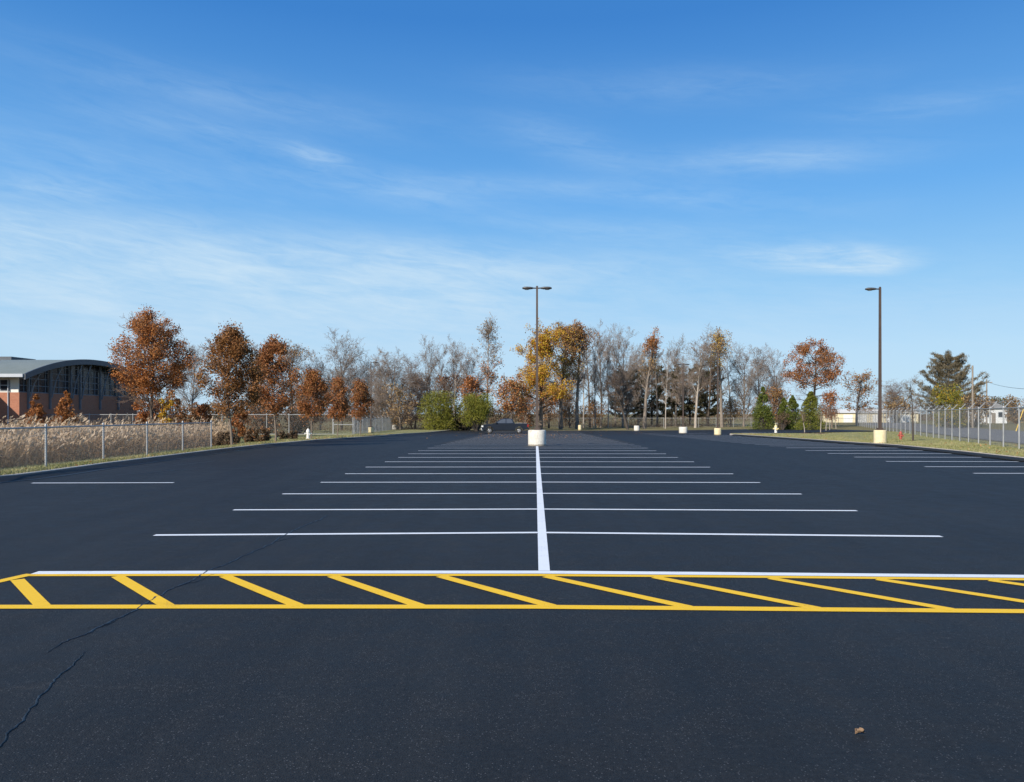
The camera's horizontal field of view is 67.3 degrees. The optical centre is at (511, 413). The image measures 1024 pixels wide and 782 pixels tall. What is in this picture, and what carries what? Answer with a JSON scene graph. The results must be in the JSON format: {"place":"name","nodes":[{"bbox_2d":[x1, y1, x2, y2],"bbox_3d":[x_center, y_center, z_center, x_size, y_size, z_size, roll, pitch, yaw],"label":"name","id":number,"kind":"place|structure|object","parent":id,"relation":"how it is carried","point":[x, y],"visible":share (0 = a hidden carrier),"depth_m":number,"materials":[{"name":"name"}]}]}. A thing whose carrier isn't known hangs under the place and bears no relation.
{"place":"outdoors","nodes":[
{"label":"outdoors","id":0,"kind":"place"},
{"bbox_2d":[0,357,151,425],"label":"brick building","id":1,"kind":"structure","parent":0,"point":[88,384],"depth_m":83.01,"materials":[{"name":"red brick"}]},
{"bbox_2d":[0,414,1023,467],"bbox_3d":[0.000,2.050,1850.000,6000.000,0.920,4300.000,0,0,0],"label":"ground","id":2,"kind":"structure","parent":0,"point":[846,426],"depth_m":138.84,"materials":[{"name":"green plant"}]},
{"bbox_2d":[21,394,48,426],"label":"rusty shrub","id":3,"kind":"object","parent":2,"relation":"on","point":[38,410],"visible":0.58,"depth_m":69.82,"materials":[{"name":"brown plant"}]},
{"bbox_2d":[48,390,81,425],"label":"rusty shrub","id":4,"kind":"object","parent":2,"relation":"on","point":[62,410],"visible":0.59,"depth_m":69.70,"materials":[{"name":"brown plant"}]},
{"bbox_2d":[0,436,222,468],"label":"reed thatch","id":5,"kind":"object","parent":2,"relation":"on","point":[202,439],"visible":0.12,"depth_m":34.28,"materials":[{"name":"brown plant"}]},
{"bbox_2d":[0,416,228,467],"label":"reeds","id":6,"kind":"object","parent":2,"relation":"on","point":[130,445],"visible":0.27,"depth_m":29.70,"materials":[{"name":"beige plant"}]},
{"bbox_2d":[0,413,229,452],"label":"reed plumes","id":7,"kind":"object","parent":2,"relation":"on","point":[70,430],"visible":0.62,"depth_m":32.37,"materials":[{"name":"beige plant"}]},
{"bbox_2d":[131,395,162,425],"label":"autumn shrub","id":8,"kind":"object","parent":2,"relation":"on","point":[143,415],"visible":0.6,"depth_m":77.28,"materials":[{"name":"brown plant"}]},
{"bbox_2d":[107,304,205,426],"bbox_3d":[-28.048,-3.265,60.010,6.889,10.654,6.985,0,0,-39],"label":"oak tree","id":9,"kind":"object","parent":2,"relation":"on","point":[147,331],"visible":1,"depth_m":59.23,"materials":[{"name":"brown plant"}]},
{"bbox_2d":[164,338,214,413],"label":"bare tree","id":10,"kind":"object","parent":2,"relation":"on","point":[192,398],"visible":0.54,"depth_m":92.02,"materials":[{"name":"grey plant"}]},
{"bbox_2d":[46,414,332,434],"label":"chain link fence","id":11,"kind":"object","parent":2,"relation":"on","point":[132,422],"visible":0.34,"depth_m":80.00,"materials":[{"name":"metal"}]},
{"bbox_2d":[173,402,207,425],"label":"autumn shrub","id":12,"kind":"object","parent":2,"relation":"on","point":[182,417],"visible":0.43,"depth_m":75.60,"materials":[{"name":"brown plant"}]},
{"bbox_2d":[0,430,444,476],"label":"kerb","id":13,"kind":"structure","parent":2,"relation":"on","point":[161,456],"depth_m":27.19,"materials":[{"name":"concrete"}]},
{"bbox_2d":[0,430,452,482],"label":"asphalt apron","id":14,"kind":"object","parent":2,"relation":"on","point":[24,477],"visible":0.95,"depth_m":26.96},
{"bbox_2d":[228,410,249,438],"bbox_3d":[-21.254,0.812,60.010,1.501,2.536,1.711,0,0,19],"label":"autumn shrub","id":15,"kind":"object","parent":2,"relation":"on","point":[240,428],"visible":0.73,"depth_m":59.78,"materials":[{"name":"orange plant"}]},
{"bbox_2d":[270,340,319,429],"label":"autumn tree","id":16,"kind":"object","parent":2,"relation":"on","point":[293,354],"visible":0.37,"depth_m":107.74,"materials":[{"name":"brown plant"}]},
{"bbox_2d":[301,352,346,429],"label":"bare tree","id":17,"kind":"object","parent":2,"relation":"on","point":[319,365],"visible":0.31,"depth_m":111.86,"materials":[{"name":"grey plant"}]},
{"bbox_2d":[321,326,367,428],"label":"bare tree","id":18,"kind":"object","parent":2,"relation":"on","point":[348,360],"visible":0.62,"depth_m":117.48,"materials":[{"name":"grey plant"}]},
{"bbox_2d":[350,352,392,425],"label":"bare tree","id":19,"kind":"object","parent":2,"relation":"on","point":[368,377],"visible":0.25,"depth_m":121.78,"materials":[{"name":"grey plant"}]},
{"bbox_2d":[352,415,402,433],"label":"fence","id":20,"kind":"object","parent":2,"relation":"on","point":[386,422],"visible":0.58,"depth_m":97.22,"materials":[{"name":"metal"}]},
{"bbox_2d":[368,352,395,418],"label":"bare tree","id":21,"kind":"object","parent":2,"relation":"on","point":[378,390],"visible":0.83,"depth_m":115.65,"materials":[{"name":"grey plant"}]},
{"bbox_2d":[361,347,423,424],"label":"bare tree","id":22,"kind":"object","parent":2,"relation":"on","point":[399,382],"visible":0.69,"depth_m":117.51,"materials":[{"name":"grey plant"}]},
{"bbox_2d":[378,382,417,429],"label":"understory tree","id":23,"kind":"object","parent":2,"relation":"on","point":[397,408],"visible":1,"depth_m":112.11,"materials":[{"name":"brown plant"}]},
{"bbox_2d":[397,352,427,428],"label":"bare tree","id":24,"kind":"object","parent":2,"relation":"on","point":[415,384],"visible":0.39,"depth_m":125.94,"materials":[{"name":"grey plant"}]},
{"bbox_2d":[105,396,731,433],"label":"undergrowth","id":25,"kind":"object","parent":2,"relation":"on","point":[603,424],"visible":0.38,"depth_m":139.98,"materials":[{"name":"plant"}]},
{"bbox_2d":[407,335,443,411],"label":"bare tree","id":26,"kind":"object","parent":2,"relation":"on","point":[434,363],"visible":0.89,"depth_m":121.79,"materials":[{"name":"grey plant"}]},
{"bbox_2d":[417,390,460,430],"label":"green bush","id":27,"kind":"object","parent":2,"relation":"on","point":[441,415],"visible":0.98,"depth_m":110.14,"materials":[{"name":"green plant"}]},
{"bbox_2d":[437,335,470,415],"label":"bare tree","id":28,"kind":"object","parent":2,"relation":"on","point":[453,363],"visible":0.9,"depth_m":123.97,"materials":[{"name":"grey plant"}]},
{"bbox_2d":[452,402,485,430],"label":"dark thicket","id":29,"kind":"object","parent":2,"relation":"on","point":[461,426],"visible":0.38,"depth_m":112.41,"materials":[{"name":"green plant"}]},
{"bbox_2d":[454,372,484,420],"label":"autumn tree","id":30,"kind":"object","parent":2,"relation":"on","point":[470,381],"visible":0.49,"depth_m":115.67,"materials":[{"name":"brown plant"}]},
{"bbox_2d":[456,346,489,410],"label":"bare tree","id":31,"kind":"object","parent":2,"relation":"on","point":[466,371],"visible":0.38,"depth_m":129.41,"materials":[{"name":"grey plant"}]},
{"bbox_2d":[457,392,493,430],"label":"green bush","id":32,"kind":"object","parent":2,"relation":"on","point":[471,404],"visible":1,"depth_m":107.29,"materials":[{"name":"green plant"}]},
{"bbox_2d":[467,313,503,429],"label":"birch tree","id":33,"kind":"object","parent":2,"relation":"on","point":[488,329],"visible":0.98,"depth_m":117.36,"materials":[{"name":"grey plant"}]},
{"bbox_2d":[485,401,519,427],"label":"brown shrub","id":34,"kind":"object","parent":2,"relation":"on","point":[493,421],"visible":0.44,"depth_m":128.99,"materials":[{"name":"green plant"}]},
{"bbox_2d":[488,370,529,417],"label":"autumn tree","id":35,"kind":"object","parent":2,"relation":"on","point":[513,388],"visible":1,"depth_m":112.08,"materials":[{"name":"brown plant"}]},
{"bbox_2d":[0,430,1023,474],"bbox_3d":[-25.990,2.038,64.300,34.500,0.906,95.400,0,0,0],"label":"verge","id":36,"kind":"structure","parent":2,"relation":"on","point":[348,432],"depth_m":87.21,"materials":[{"name":"green plant"}]},
{"bbox_2d":[0,420,211,470],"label":"chain link fence","id":37,"kind":"object","parent":36,"relation":"on","point":[135,429],"visible":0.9,"depth_m":26.43,"materials":[{"name":"metal"}]},
{"bbox_2d":[213,431,240,445],"bbox_3d":[-15.396,1.389,41.550,1.501,0.928,1.248,0,0,-37],"label":"verge bush","id":38,"kind":"object","parent":36,"relation":"on","point":[236,438],"visible":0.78,"depth_m":41.37,"materials":[{"name":"brown plant"}]},
{"bbox_2d":[189,318,268,444],"bbox_3d":[-14.157,-1.588,39.074,3.576,6.524,3.636,0,0,37],"label":"maple tree","id":39,"kind":"object","parent":36,"relation":"on","point":[231,342],"visible":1,"depth_m":38.63,"materials":[{"name":"brown plant"}]},
{"bbox_2d":[243,427,271,441],"bbox_3d":[-16.279,1.383,49.062,1.740,1.088,1.785,0,0,0],"label":"verge bush","id":40,"kind":"object","parent":36,"relation":"on","point":[266,436],"visible":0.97,"depth_m":48.63,"materials":[{"name":"brown plant"}]},
{"bbox_2d":[244,400,283,434],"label":"autumn shrub","id":41,"kind":"object","parent":36,"relation":"on","point":[270,421],"visible":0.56,"depth_m":85.56,"materials":[{"name":"brown plant"}]},
{"bbox_2d":[251,334,303,441],"bbox_3d":[-14.469,-1.617,46.945,3.684,6.768,3.530,0,0,0],"label":"maple tree","id":42,"kind":"object","parent":36,"relation":"on","point":[270,349],"visible":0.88,"depth_m":46.59,"materials":[{"name":"brown plant"}]},
{"bbox_2d":[281,400,314,433],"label":"autumn shrub","id":43,"kind":"object","parent":36,"relation":"on","point":[297,426],"visible":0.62,"depth_m":89.41,"materials":[{"name":"brown plant"}]},
{"bbox_2d":[293,366,335,437],"bbox_3d":[-14.404,-0.824,55.972,2.826,5.416,2.831,0,0,19],"label":"maple tree","id":44,"kind":"object","parent":36,"relation":"on","point":[314,383],"visible":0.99,"depth_m":55.78,"materials":[{"name":"brown plant"}]},
{"bbox_2d":[322,375,352,435],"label":"maple tree","id":45,"kind":"object","parent":36,"relation":"on","point":[340,408],"visible":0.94,"depth_m":65.65,"materials":[{"name":"brown plant"}]},
{"bbox_2d":[348,378,374,434],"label":"maple tree","id":46,"kind":"object","parent":36,"relation":"on","point":[359,397],"visible":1,"depth_m":73.68,"materials":[{"name":"brown plant"}]},
{"bbox_2d":[0,429,1023,781],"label":"parking lot","id":47,"kind":"structure","parent":2,"relation":"on","point":[386,695],"depth_m":6.34,"materials":[{"name":"black asphalt"}]},
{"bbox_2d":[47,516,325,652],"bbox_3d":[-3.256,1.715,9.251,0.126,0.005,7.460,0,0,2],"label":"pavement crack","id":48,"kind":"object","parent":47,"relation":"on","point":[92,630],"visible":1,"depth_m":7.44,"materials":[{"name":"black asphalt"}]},
{"bbox_2d":[0,574,1023,612],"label":"hatched lines","id":49,"kind":"object","parent":47,"relation":"on","point":[34,597],"visible":1,"depth_m":7.22,"materials":[{"name":"yellow paint"}]},
{"bbox_2d":[32,571,1023,577],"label":"painted line","id":50,"kind":"object","parent":47,"relation":"on","point":[585,572],"visible":1,"depth_m":8.31,"materials":[{"name":"white paint"}]},
{"bbox_2d":[522,286,551,445],"bbox_3d":[1.373,-2.559,42.200,0.980,8.916,1.463,0,0,-59],"label":"lamp post","id":51,"kind":"object","parent":47,"relation":"on","point":[536,436],"visible":0.94,"depth_m":42.07,"materials":[{"name":"brown metal"}]},
{"bbox_2d":[536,446,549,570],"bbox_3d":[0.848,1.724,24.810,0.125,0.016,32.795,0,0,2],"label":"line","id":52,"kind":"object","parent":47,"relation":"on","point":[543,560],"visible":0.95,"depth_m":11.71,"materials":[{"name":"white paint"}]},
{"bbox_2d":[119,432,1018,536],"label":"bay lines","id":53,"kind":"object","parent":47,"relation":"on","point":[575,509],"visible":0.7,"depth_m":13.79,"materials":[{"name":"white paint"}]},
{"bbox_2d":[516,390,535,428],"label":"understory tree","id":54,"kind":"object","parent":2,"relation":"on","point":[529,418],"visible":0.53,"depth_m":127.81,"materials":[{"name":"brown plant"}]},
{"bbox_2d":[509,318,576,429],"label":"autumn tree","id":55,"kind":"object","parent":2,"relation":"on","point":[545,345],"visible":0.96,"depth_m":116.12,"materials":[{"name":"yellow plant"}]},
{"bbox_2d":[553,391,580,427],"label":"understory tree","id":56,"kind":"object","parent":2,"relation":"on","point":[567,409],"visible":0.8,"depth_m":136.17,"materials":[{"name":"brown plant"}]},
{"bbox_2d":[548,355,587,425],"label":"bare tree","id":57,"kind":"object","parent":2,"relation":"on","point":[574,394],"visible":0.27,"depth_m":139.44,"materials":[{"name":"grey plant"}]},
{"bbox_2d":[548,322,591,428],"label":"autumn tree","id":58,"kind":"object","parent":2,"relation":"on","point":[568,340],"visible":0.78,"depth_m":122.80,"materials":[{"name":"brown plant"}]},
{"bbox_2d":[137,396,1023,422],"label":"distant wood","id":59,"kind":"object","parent":2,"relation":"on","point":[712,419],"visible":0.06,"depth_m":232.28,"materials":[{"name":"brown plant"}]},
{"bbox_2d":[566,318,601,428],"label":"autumn tree","id":60,"kind":"object","parent":2,"relation":"on","point":[586,341],"visible":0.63,"depth_m":125.69,"materials":[{"name":"brown plant"}]},
{"bbox_2d":[585,335,603,428],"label":"bare tree","id":61,"kind":"object","parent":2,"relation":"on","point":[596,373],"visible":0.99,"depth_m":130.19,"materials":[{"name":"grey plant"}]},
{"bbox_2d":[579,397,612,427],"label":"understory tree","id":62,"kind":"object","parent":2,"relation":"on","point":[591,407],"visible":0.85,"depth_m":137.81,"materials":[{"name":"brown plant"}]},
{"bbox_2d":[582,321,615,427],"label":"bare tree","id":63,"kind":"object","parent":2,"relation":"on","point":[602,392],"visible":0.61,"depth_m":137.56,"materials":[{"name":"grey plant"}]},
{"bbox_2d":[598,334,620,427],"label":"bare tree","id":64,"kind":"object","parent":2,"relation":"on","point":[607,358],"visible":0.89,"depth_m":133.75,"materials":[{"name":"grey plant"}]},
{"bbox_2d":[601,364,637,429],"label":"dark tree","id":65,"kind":"object","parent":2,"relation":"on","point":[621,409],"visible":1,"depth_m":121.86,"materials":[{"name":"brown plant"}]},
{"bbox_2d":[597,323,644,427],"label":"bare tree","id":66,"kind":"object","parent":2,"relation":"on","point":[623,369],"visible":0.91,"depth_m":137.39,"materials":[{"name":"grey plant"}]},
{"bbox_2d":[605,365,650,419],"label":"pine tree","id":67,"kind":"object","parent":2,"relation":"on","point":[633,411],"visible":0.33,"depth_m":149.20,"materials":[{"name":"green plant"}]},
{"bbox_2d":[622,345,655,425],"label":"bare tree","id":68,"kind":"object","parent":2,"relation":"on","point":[640,417],"visible":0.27,"depth_m":155.16,"materials":[{"name":"grey plant"}]},
{"bbox_2d":[638,326,663,428],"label":"autumn tree","id":69,"kind":"object","parent":2,"relation":"on","point":[653,352],"visible":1,"depth_m":129.96,"materials":[{"name":"brown plant"}]},
{"bbox_2d":[633,362,672,425],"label":"pine tree","id":70,"kind":"object","parent":2,"relation":"on","point":[653,410],"visible":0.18,"depth_m":156.41,"materials":[{"name":"green plant"}]},
{"bbox_2d":[641,337,672,425],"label":"bare tree","id":71,"kind":"object","parent":2,"relation":"on","point":[655,379],"visible":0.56,"depth_m":149.47,"materials":[{"name":"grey plant"}]},
{"bbox_2d":[658,348,674,428],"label":"bare tree","id":72,"kind":"object","parent":2,"relation":"on","point":[667,372],"visible":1,"depth_m":128.09,"materials":[{"name":"brown plant"}]},
{"bbox_2d":[645,367,696,424],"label":"pine tree","id":73,"kind":"object","parent":2,"relation":"on","point":[672,404],"visible":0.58,"depth_m":151.05,"materials":[{"name":"green plant"}]},
{"bbox_2d":[659,335,696,425],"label":"bare tree","id":74,"kind":"object","parent":2,"relation":"on","point":[677,352],"visible":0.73,"depth_m":149.49,"materials":[{"name":"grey plant"}]},
{"bbox_2d":[671,353,694,406],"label":"bare tree","id":75,"kind":"object","parent":2,"relation":"on","point":[681,388],"visible":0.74,"depth_m":142.21,"materials":[{"name":"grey plant"}]},
{"bbox_2d":[523,417,855,427],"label":"chain link fence","id":76,"kind":"object","parent":2,"relation":"on","point":[659,420],"visible":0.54,"depth_m":134.00,"materials":[{"name":"metal"}]},
{"bbox_2d":[676,324,719,427],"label":"bare tree","id":77,"kind":"object","parent":2,"relation":"on","point":[705,352],"visible":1,"depth_m":131.18,"materials":[{"name":"grey plant"}]},
{"bbox_2d":[687,364,726,424],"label":"pine tree","id":78,"kind":"object","parent":2,"relation":"on","point":[704,400],"visible":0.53,"depth_m":150.96,"materials":[{"name":"green plant"}]},
{"bbox_2d":[705,326,734,426],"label":"autumn tree","id":79,"kind":"object","parent":2,"relation":"on","point":[718,338],"visible":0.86,"depth_m":134.25,"materials":[{"name":"brown plant"}]},
{"bbox_2d":[716,396,746,426],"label":"understory tree","id":80,"kind":"object","parent":2,"relation":"on","point":[727,407],"visible":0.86,"depth_m":139.57,"materials":[{"name":"brown plant"}]},
{"bbox_2d":[721,341,769,425],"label":"bare tree","id":81,"kind":"object","parent":2,"relation":"on","point":[737,388],"visible":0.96,"depth_m":139.51,"materials":[{"name":"grey plant"}]},
{"bbox_2d":[749,386,777,428],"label":"cone evergreen","id":82,"kind":"object","parent":2,"relation":"on","point":[761,413],"visible":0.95,"depth_m":109.67,"materials":[{"name":"green plant"}]},
{"bbox_2d":[741,342,787,404],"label":"bare tree","id":83,"kind":"object","parent":2,"relation":"on","point":[758,389],"visible":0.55,"depth_m":145.26,"materials":[{"name":"grey plant"}]},
{"bbox_2d":[758,348,789,423],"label":"bare tree","id":84,"kind":"object","parent":2,"relation":"on","point":[774,370],"visible":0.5,"depth_m":149.57,"materials":[{"name":"grey plant"}]},
{"bbox_2d":[755,385,796,423],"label":"autumn tree","id":85,"kind":"object","parent":2,"relation":"on","point":[777,392],"visible":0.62,"depth_m":131.10,"materials":[{"name":"brown plant"}]},
{"bbox_2d":[779,395,801,429],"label":"cone evergreen","id":86,"kind":"object","parent":2,"relation":"on","point":[792,404],"visible":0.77,"depth_m":105.75,"materials":[{"name":"green plant"}]},
{"bbox_2d":[793,391,827,429],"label":"cone evergreen","id":87,"kind":"object","parent":2,"relation":"on","point":[809,403],"visible":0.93,"depth_m":101.65,"materials":[{"name":"green plant"}]},
{"bbox_2d":[780,336,846,400],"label":"oak tree","id":88,"kind":"object","parent":2,"relation":"on","point":[822,352],"visible":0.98,"depth_m":120.97,"materials":[{"name":"brown plant"}]},
{"bbox_2d":[819,387,839,427],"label":"autumn tree","id":89,"kind":"object","parent":2,"relation":"on","point":[828,397],"visible":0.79,"depth_m":115.89,"materials":[{"name":"brown plant"}]},
{"bbox_2d":[838,369,877,423],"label":"tree","id":90,"kind":"object","parent":2,"relation":"on","point":[860,381],"visible":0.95,"depth_m":149.57,"materials":[{"name":"brown plant"}]},
{"bbox_2d":[822,409,918,422],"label":"storage building","id":91,"kind":"structure","parent":2,"relation":"on","point":[844,415],"depth_m":186.00,"materials":[{"name":"beige"}]},
{"bbox_2d":[733,434,1023,461],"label":"asphalt apron","id":92,"kind":"object","parent":2,"relation":"on","point":[960,452],"visible":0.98,"depth_m":36.72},
{"bbox_2d":[737,431,1023,455],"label":"verge","id":93,"kind":"structure","parent":2,"relation":"on","point":[866,433],"depth_m":64.97,"materials":[{"name":"green plant"}]},
{"bbox_2d":[865,287,886,442],"bbox_3d":[20.137,-2.591,42.600,1.150,8.882,0.660,0,0,0],"label":"lamp post","id":94,"kind":"object","parent":93,"relation":"on","point":[879,434],"visible":0.88,"depth_m":42.54,"materials":[{"name":"brown metal"}]},
{"bbox_2d":[882,393,910,422],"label":"brown shrub","id":95,"kind":"object","parent":2,"relation":"on","point":[891,405],"visible":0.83,"depth_m":179.30,"materials":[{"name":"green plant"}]},
{"bbox_2d":[869,378,925,411],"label":"bare tree","id":96,"kind":"object","parent":2,"relation":"on","point":[898,391],"visible":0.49,"depth_m":188.64,"materials":[{"name":"brown plant"}]},
{"bbox_2d":[856,400,1023,448],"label":"barbed fence","id":97,"kind":"object","parent":2,"relation":"on","point":[866,425],"visible":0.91,"depth_m":52.67,"materials":[{"name":"metal"}]},
{"bbox_2d":[903,349,989,420],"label":"pine tree","id":98,"kind":"object","parent":2,"relation":"on","point":[954,367],"visible":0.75,"depth_m":128.78,"materials":[{"name":"green plant"}]},
{"bbox_2d":[931,383,967,427],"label":"roadside bush","id":99,"kind":"object","parent":2,"relation":"on","point":[956,396],"visible":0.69,"depth_m":111.81,"materials":[{"name":"green plant"}]},
{"bbox_2d":[948,393,994,426],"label":"roadside bush","id":100,"kind":"object","parent":2,"relation":"on","point":[976,401],"visible":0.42,"depth_m":119.32,"materials":[{"name":"brown plant"}]},
{"bbox_2d":[1003,394,1023,423],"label":"roadside bush","id":101,"kind":"object","parent":2,"relation":"on","point":[1012,404],"visible":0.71,"depth_m":159.90,"materials":[{"name":"brown plant"}]},
{"bbox_2d":[0,0,1023,413],"label":"sky","id":102,"kind":"structure","parent":0,"point":[389,174],"materials":[{"name":"blue"}]},
{"bbox_2d":[440,431,635,443],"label":"old pavement","id":103,"kind":"structure","parent":0,"point":[479,439],"depth_m":62.60,"materials":[{"name":"grey asphalt"}]},
{"bbox_2d":[481,418,528,433],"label":"pickup truck","id":104,"kind":"object","parent":103,"relation":"on","point":[506,424],"visible":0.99,"depth_m":94.07,"materials":[{"name":"black paint"}]},
{"bbox_2d":[867,423,1023,443],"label":"fence","id":105,"kind":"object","parent":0,"point":[1012,435],"depth_m":80.99,"materials":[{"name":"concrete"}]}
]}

